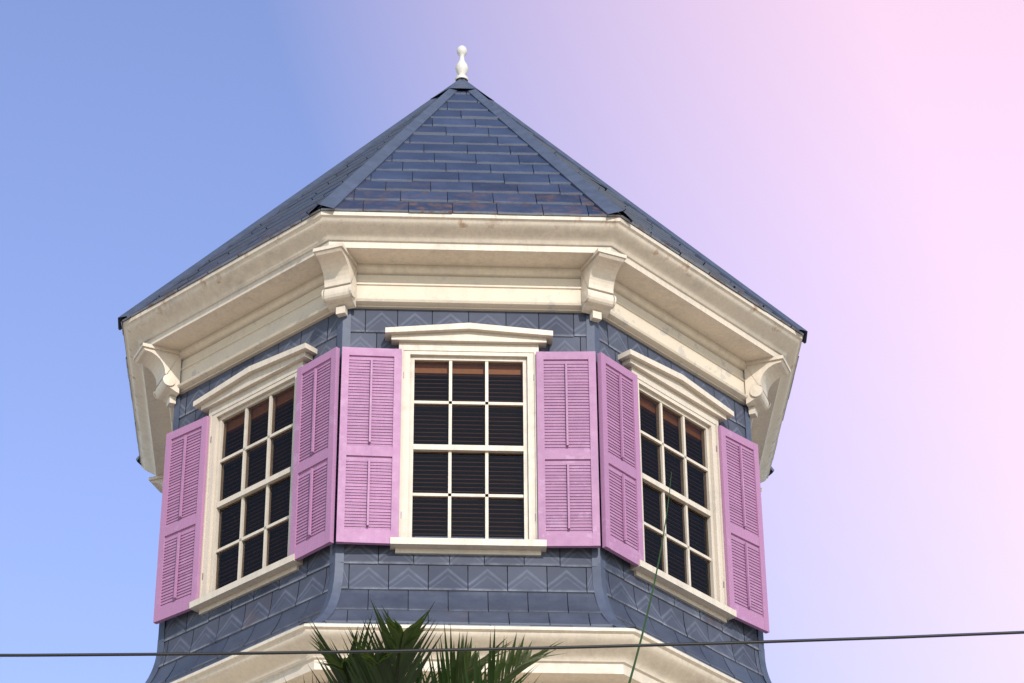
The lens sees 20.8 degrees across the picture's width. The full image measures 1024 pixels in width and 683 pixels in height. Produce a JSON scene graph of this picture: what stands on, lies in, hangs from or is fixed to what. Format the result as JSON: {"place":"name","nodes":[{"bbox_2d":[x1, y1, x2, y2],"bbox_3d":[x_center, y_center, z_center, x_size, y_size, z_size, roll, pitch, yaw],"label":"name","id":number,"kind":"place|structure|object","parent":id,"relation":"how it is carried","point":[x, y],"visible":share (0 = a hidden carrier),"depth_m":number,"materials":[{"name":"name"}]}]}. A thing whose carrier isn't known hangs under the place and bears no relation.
{"place":"outdoors","nodes":[
{"label":"outdoors","id":0,"kind":"place"},
{"bbox_2d":[0,0,1023,682],"label":"sky","id":1,"kind":"structure","parent":0,"point":[857,166],"materials":[{"name":"blue"}]},
{"bbox_3d":[-24.807,0.817,6.863,0.320,9.458,2.000,1,-33,-2],"label":"utility pole","id":2,"kind":"object","parent":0,"visible":0},
{"bbox_2d":[0,631,1023,656],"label":"overhead cable","id":3,"kind":"object","parent":2,"relation":"attached to","point":[504,648],"visible":1,"depth_m":7.87,"materials":[{"name":"rubber"}]},
{"label":"ground","id":4,"kind":"structure","parent":0,"visible":0},
{"bbox_2d":[171,623,740,682],"bbox_3d":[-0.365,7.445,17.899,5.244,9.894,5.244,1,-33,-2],"label":"lower cornice","id":5,"kind":"structure","parent":4,"relation":"on","point":[665,664],"depth_m":18.42,"materials":[{"name":"white wood"}]},
{"bbox_2d":[145,558,771,682],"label":"flared shingle skirt","id":6,"kind":"object","parent":5,"relation":"on","point":[488,595],"visible":0.82,"depth_m":19.05,"materials":[{"name":"grey stone"}]},
{"bbox_2d":[158,308,763,653],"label":"tower wall shingles","id":7,"kind":"object","parent":6,"relation":"on","point":[365,328],"visible":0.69,"depth_m":20.05,"materials":[{"name":"grey stone"}]},
{"bbox_2d":[153,347,769,633],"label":"window shutters","id":8,"kind":"object","parent":7,"relation":"attached to","point":[369,472],"depth_m":19.73,"materials":[{"name":"paint"}]},
{"bbox_2d":[123,211,801,482],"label":"cornice","id":9,"kind":"structure","parent":7,"relation":"attached to","point":[675,308],"depth_m":20.52,"materials":[{"name":"white wood"}]},
{"bbox_2d":[133,243,790,492],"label":"corbels","id":10,"kind":"object","parent":9,"relation":"attached to","point":[599,268],"visible":0.5,"depth_m":20.25,"materials":[{"name":"white wood"}]},
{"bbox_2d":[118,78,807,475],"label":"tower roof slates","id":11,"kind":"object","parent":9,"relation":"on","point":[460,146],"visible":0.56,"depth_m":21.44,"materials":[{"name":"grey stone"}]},
{"bbox_2d":[455,45,468,81],"bbox_3d":[-0.434,-2.407,24.200,0.118,0.382,0.118,1,-33,-2],"label":"roof finial","id":12,"kind":"object","parent":11,"relation":"on","point":[461,68],"visible":1,"depth_m":24.14,"materials":[{"name":"paint"}]},
{"bbox_2d":[189,323,736,623],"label":"tower windows","id":13,"kind":"structure","parent":7,"relation":"in","point":[683,406],"depth_m":20.00,"materials":[{"name":"white wood"}]},
{"bbox_2d":[283,472,671,682],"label":"palm tree","id":14,"kind":"object","parent":4,"relation":"on","point":[463,667],"visible":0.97,"depth_m":10.14,"materials":[{"name":"green plant"}]}
]}

